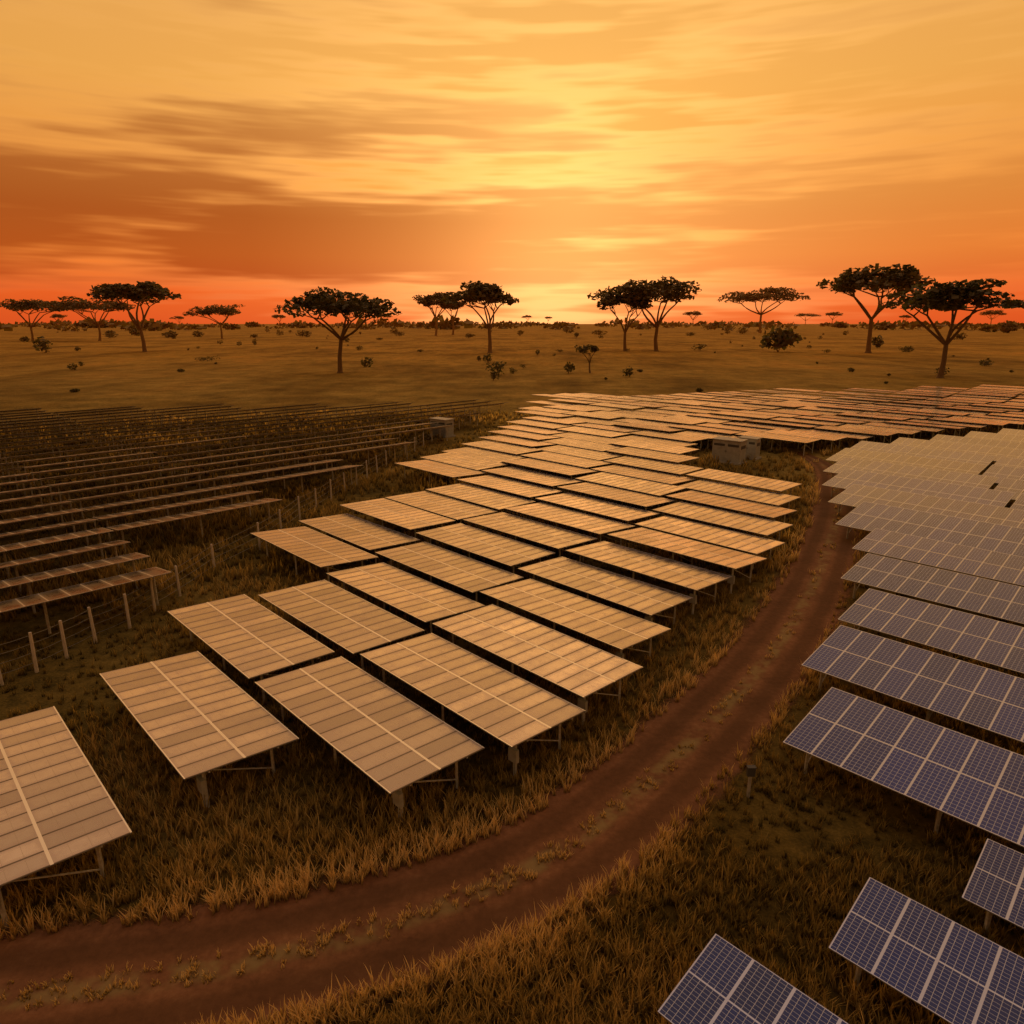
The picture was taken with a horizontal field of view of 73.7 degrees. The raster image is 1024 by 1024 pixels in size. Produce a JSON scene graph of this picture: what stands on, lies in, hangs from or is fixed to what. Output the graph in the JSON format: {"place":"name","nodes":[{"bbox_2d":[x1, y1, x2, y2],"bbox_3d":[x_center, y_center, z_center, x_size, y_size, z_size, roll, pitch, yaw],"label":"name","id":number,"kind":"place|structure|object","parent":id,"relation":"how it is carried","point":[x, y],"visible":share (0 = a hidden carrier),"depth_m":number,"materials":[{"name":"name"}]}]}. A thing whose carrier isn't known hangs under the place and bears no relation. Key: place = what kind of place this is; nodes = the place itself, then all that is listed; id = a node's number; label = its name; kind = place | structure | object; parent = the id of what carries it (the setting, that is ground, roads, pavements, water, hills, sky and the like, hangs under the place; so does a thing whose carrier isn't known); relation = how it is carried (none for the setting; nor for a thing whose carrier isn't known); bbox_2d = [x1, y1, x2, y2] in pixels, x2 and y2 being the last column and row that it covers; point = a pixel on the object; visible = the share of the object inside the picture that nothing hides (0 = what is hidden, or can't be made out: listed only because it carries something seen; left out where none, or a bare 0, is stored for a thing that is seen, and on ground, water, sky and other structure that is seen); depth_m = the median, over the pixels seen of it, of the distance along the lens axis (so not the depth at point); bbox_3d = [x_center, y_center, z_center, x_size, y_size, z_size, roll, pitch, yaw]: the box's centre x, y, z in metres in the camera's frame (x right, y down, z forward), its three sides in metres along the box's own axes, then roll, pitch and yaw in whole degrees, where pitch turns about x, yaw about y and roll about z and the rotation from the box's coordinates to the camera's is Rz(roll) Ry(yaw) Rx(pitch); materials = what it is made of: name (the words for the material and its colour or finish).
{"place":"outdoors","nodes":[
{"label":"outdoors","id":0,"kind":"place"},
{"bbox_2d":[0,452,860,1023],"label":"dirt road","id":1,"kind":"structure","parent":0,"point":[86,954],"depth_m":19.82,"materials":[{"name":"brown soil"}]},
{"bbox_2d":[0,324,1023,1023],"bbox_3d":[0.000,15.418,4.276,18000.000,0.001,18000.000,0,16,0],"label":"ground","id":2,"kind":"structure","parent":0,"point":[270,368],"depth_m":78.81,"materials":[{"name":"brown soil"}]},
{"bbox_2d":[19,336,28,341],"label":"bush","id":3,"kind":"object","parent":2,"relation":"on","point":[23,338],"visible":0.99,"depth_m":585.67,"materials":[{"name":"green plant"}]},
{"bbox_2d":[0,298,68,340],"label":"acacia tree","id":4,"kind":"object","parent":2,"relation":"on","point":[15,305],"visible":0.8,"depth_m":604.06,"materials":[{"name":"green plant"}]},
{"bbox_2d":[50,314,67,323],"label":"acacia tree","id":5,"kind":"object","parent":2,"relation":"on","point":[58,316],"visible":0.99,"depth_m":2606.94,"materials":[{"name":"green plant"}]},
{"bbox_2d":[69,388,79,391],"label":"bush","id":6,"kind":"object","parent":2,"relation":"on","point":[74,390],"visible":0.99,"depth_m":162.58,"materials":[{"name":"green plant"}]},
{"bbox_2d":[40,296,135,340],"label":"acacia tree","id":7,"kind":"object","parent":2,"relation":"on","point":[80,304],"visible":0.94,"depth_m":598.73,"materials":[{"name":"green plant"}]},
{"bbox_2d":[102,330,118,337],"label":"bush","id":8,"kind":"object","parent":2,"relation":"on","point":[111,331],"visible":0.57,"depth_m":736.66,"materials":[{"name":"green plant"}]},
{"bbox_2d":[87,281,181,351],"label":"acacia tree","id":9,"kind":"object","parent":2,"relation":"on","point":[143,292],"visible":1,"depth_m":375.40,"materials":[{"name":"green plant"}]},
{"bbox_2d":[129,327,139,335],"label":"bush","id":10,"kind":"object","parent":2,"relation":"on","point":[134,331],"visible":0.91,"depth_m":845.79,"materials":[{"name":"green plant"}]},
{"bbox_2d":[161,332,169,337],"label":"bush","id":11,"kind":"object","parent":2,"relation":"on","point":[165,334],"visible":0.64,"depth_m":734.75,"materials":[{"name":"green plant"}]},
{"bbox_2d":[169,316,183,323],"bbox_3d":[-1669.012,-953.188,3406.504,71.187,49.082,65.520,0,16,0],"label":"acacia tree","id":12,"kind":"object","parent":2,"relation":"on","point":[179,317],"visible":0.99,"depth_m":3396.46,"materials":[{"name":"green plant"}]},
{"bbox_2d":[192,330,203,336],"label":"bush","id":13,"kind":"object","parent":2,"relation":"on","point":[198,333],"visible":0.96,"depth_m":789.71,"materials":[{"name":"green plant"}]},
{"bbox_2d":[195,356,219,360],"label":"bush","id":14,"kind":"object","parent":2,"relation":"on","point":[203,359],"visible":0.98,"depth_m":294.75,"materials":[{"name":"green plant"}]},
{"bbox_2d":[183,304,242,338],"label":"acacia tree","id":15,"kind":"object","parent":2,"relation":"on","point":[216,309],"visible":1,"depth_m":680.81,"materials":[{"name":"green plant"}]},
{"bbox_2d":[0,406,479,685],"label":"wire fence","id":16,"kind":"object","parent":2,"relation":"on","point":[65,647],"visible":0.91,"depth_m":39.19,"materials":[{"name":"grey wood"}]},
{"bbox_2d":[0,399,507,633],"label":"solar panels","id":17,"kind":"object","parent":2,"relation":"on","point":[33,600],"visible":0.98,"depth_m":69.34,"materials":[{"name":"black glass"}]},
{"bbox_2d":[272,314,285,323],"bbox_3d":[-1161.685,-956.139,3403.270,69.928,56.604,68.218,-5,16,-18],"label":"acacia tree","id":18,"kind":"object","parent":2,"relation":"on","point":[277,316],"visible":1,"depth_m":3392.52,"materials":[{"name":"green plant"}]},
{"bbox_2d":[295,330,311,336],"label":"bush","id":19,"kind":"object","parent":2,"relation":"on","point":[302,334],"visible":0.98,"depth_m":789.78,"materials":[{"name":"green plant"}]},
{"bbox_2d":[275,286,401,372],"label":"acacia tree","id":20,"kind":"object","parent":2,"relation":"on","point":[334,303],"visible":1,"depth_m":214.35,"materials":[{"name":"green plant"}]},
{"bbox_2d":[393,332,404,335],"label":"bush","id":21,"kind":"object","parent":2,"relation":"on","point":[401,333],"visible":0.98,"depth_m":849.24,"materials":[{"name":"green plant"}]},
{"bbox_2d":[412,292,455,335],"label":"acacia tree","id":22,"kind":"object","parent":2,"relation":"on","point":[428,301],"visible":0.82,"depth_m":835.79,"materials":[{"name":"green plant"}]},
{"bbox_2d":[428,417,455,437],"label":"inverter cabinet","id":23,"kind":"object","parent":2,"relation":"on","point":[449,431],"visible":0.77,"depth_m":98.87,"materials":[{"name":"metal"}]},
{"bbox_2d":[440,303,463,334],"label":"acacia tree","id":24,"kind":"object","parent":2,"relation":"on","point":[456,306],"visible":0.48,"depth_m":908.14,"materials":[{"name":"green plant"}]},
{"bbox_2d":[441,280,518,352],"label":"acacia tree","id":25,"kind":"object","parent":2,"relation":"on","point":[479,291],"visible":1,"depth_m":363.26,"materials":[{"name":"green plant"}]},
{"bbox_2d":[0,385,1023,927],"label":"solar tables","id":26,"kind":"object","parent":2,"relation":"on","point":[198,715],"visible":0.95,"depth_m":35.54,"materials":[{"name":"blue glass"}]},
{"bbox_2d":[0,315,1023,383],"bbox_3d":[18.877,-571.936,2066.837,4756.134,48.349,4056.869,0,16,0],"label":"distant bushes","id":27,"kind":"object","parent":2,"relation":"on","point":[446,324],"visible":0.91,"depth_m":1649.38,"materials":[{"name":"green plant"}]},
{"bbox_2d":[563,327,574,332],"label":"bush","id":28,"kind":"object","parent":2,"relation":"on","point":[566,329],"visible":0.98,"depth_m":1098.10,"materials":[{"name":"green plant"}]},
{"bbox_2d":[574,344,598,372],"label":"acacia tree","id":29,"kind":"object","parent":2,"relation":"on","point":[585,349],"visible":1,"depth_m":223.12,"materials":[{"name":"green plant"}]},
{"bbox_2d":[592,330,606,334],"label":"bush","id":30,"kind":"object","parent":2,"relation":"on","point":[598,332],"visible":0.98,"depth_m":916.66,"materials":[{"name":"green plant"}]},
{"bbox_2d":[596,291,652,350],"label":"acacia tree","id":31,"kind":"object","parent":2,"relation":"on","point":[612,301],"visible":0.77,"depth_m":385.27,"materials":[{"name":"green plant"}]},
{"bbox_2d":[587,275,701,350],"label":"acacia tree","id":32,"kind":"object","parent":2,"relation":"on","point":[666,290],"visible":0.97,"depth_m":380.27,"materials":[{"name":"green plant"}]},
{"bbox_2d":[683,311,700,319],"bbox_3d":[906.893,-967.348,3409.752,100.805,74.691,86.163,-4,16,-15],"label":"acacia tree","id":33,"kind":"object","parent":2,"relation":"on","point":[697,313],"visible":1,"depth_m":3394.40,"materials":[{"name":"green plant"}]},
{"bbox_2d":[702,324,714,329],"bbox_3d":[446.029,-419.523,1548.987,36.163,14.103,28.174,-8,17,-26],"label":"bush","id":34,"kind":"object","parent":2,"relation":"on","point":[706,327],"visible":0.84,"depth_m":1547.43,"materials":[{"name":"green plant"}]},
{"bbox_2d":[709,436,747,464],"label":"inverter cabinet","id":35,"kind":"object","parent":2,"relation":"on","point":[724,449],"visible":0.96,"depth_m":80.17,"materials":[{"name":"metal"}]},
{"bbox_2d":[736,329,747,333],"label":"bush","id":36,"kind":"object","parent":2,"relation":"on","point":[744,331],"visible":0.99,"depth_m":999.43,"materials":[{"name":"green plant"}]},
{"bbox_2d":[738,435,762,460],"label":"inverter cabinet","id":37,"kind":"object","parent":2,"relation":"on","point":[753,447],"visible":0.71,"depth_m":82.56,"materials":[{"name":"metal"}]},
{"bbox_2d":[746,765,756,797],"bbox_3d":[8.261,9.380,23.711,0.300,1.250,0.180,0,16,0],"label":"marker post","id":38,"kind":"object","parent":2,"relation":"on","point":[750,771],"visible":1,"depth_m":23.57,"materials":[{"name":"concrete"}]},
{"bbox_2d":[718,286,809,332],"bbox_3d":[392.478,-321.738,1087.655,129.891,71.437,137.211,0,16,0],"label":"acacia tree","id":39,"kind":"object","parent":2,"relation":"on","point":[765,294],"visible":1,"depth_m":1060.20,"materials":[{"name":"green plant"}]},
{"bbox_2d":[760,326,802,351],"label":"bush","id":40,"kind":"object","parent":2,"relation":"on","point":[783,339],"visible":0.98,"depth_m":380.02,"materials":[{"name":"green plant"}]},
{"bbox_2d":[796,313,821,323],"bbox_3d":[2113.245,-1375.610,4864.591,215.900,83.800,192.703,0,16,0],"label":"acacia tree","id":41,"kind":"object","parent":2,"relation":"on","point":[807,314],"visible":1,"depth_m":4852.06,"materials":[{"name":"green plant"}]},
{"bbox_2d":[826,312,842,322],"bbox_3d":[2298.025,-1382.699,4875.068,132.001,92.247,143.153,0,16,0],"label":"acacia tree","id":42,"kind":"object","parent":2,"relation":"on","point":[837,314],"visible":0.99,"depth_m":4851.02,"materials":[{"name":"green plant"}]},
{"bbox_2d":[658,428,1023,1023],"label":"solar tables","id":43,"kind":"object","parent":2,"relation":"on","point":[936,502],"visible":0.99,"depth_m":26.22,"materials":[{"name":"blue glass"}]},
{"bbox_2d":[816,263,937,352],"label":"acacia tree","id":44,"kind":"object","parent":2,"relation":"on","point":[849,281],"visible":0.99,"depth_m":354.19,"materials":[{"name":"green plant"}]},
{"bbox_2d":[899,315,911,320],"bbox_3d":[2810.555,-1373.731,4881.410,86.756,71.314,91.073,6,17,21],"label":"acacia tree","id":45,"kind":"object","parent":2,"relation":"on","point":[906,316],"visible":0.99,"depth_m":4851.48,"materials":[{"name":"green plant"}]},
{"bbox_2d":[898,346,913,351],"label":"bush","id":46,"kind":"object","parent":2,"relation":"on","point":[906,348],"visible":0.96,"depth_m":384.38,"materials":[{"name":"green plant"}]},
{"bbox_2d":[878,278,1023,377],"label":"acacia tree","id":47,"kind":"object","parent":2,"relation":"on","point":[958,295],"visible":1,"depth_m":195.35,"materials":[{"name":"green plant"}]},
{"bbox_2d":[953,332,967,339],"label":"bush","id":48,"kind":"object","parent":2,"relation":"on","point":[960,336],"visible":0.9,"depth_m":652.15,"materials":[{"name":"green plant"}]},
{"bbox_2d":[979,359,993,365],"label":"bush","id":49,"kind":"object","parent":2,"relation":"on","point":[981,363],"visible":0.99,"depth_m":261.10,"materials":[{"name":"green plant"}]},
{"bbox_2d":[980,310,1006,324],"bbox_3d":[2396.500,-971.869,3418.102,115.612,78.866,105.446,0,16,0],"label":"acacia tree","id":50,"kind":"object","parent":2,"relation":"on","point":[993,313],"visible":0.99,"depth_m":3395.16,"materials":[{"name":"green plant"}]},
{"bbox_2d":[996,320,1018,332],"bbox_3d":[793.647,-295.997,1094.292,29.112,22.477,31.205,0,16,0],"label":"bush","id":51,"kind":"object","parent":2,"relation":"on","point":[1009,326],"visible":0.98,"depth_m":1090.06,"materials":[{"name":"green plant"}]},
{"bbox_2d":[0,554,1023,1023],"bbox_3d":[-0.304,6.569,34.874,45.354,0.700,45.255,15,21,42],"label":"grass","id":52,"kind":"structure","parent":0,"point":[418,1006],"depth_m":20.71,"materials":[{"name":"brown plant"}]},
{"bbox_2d":[0,407,1023,621],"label":"grass","id":53,"kind":"structure","parent":0,"point":[767,565],"depth_m":60.97,"materials":[{"name":"brown plant"}]},
{"bbox_2d":[0,0,1023,323],"label":"sky","id":54,"kind":"structure","parent":0,"point":[257,155],"materials":[{"name":"orange"}]}
]}

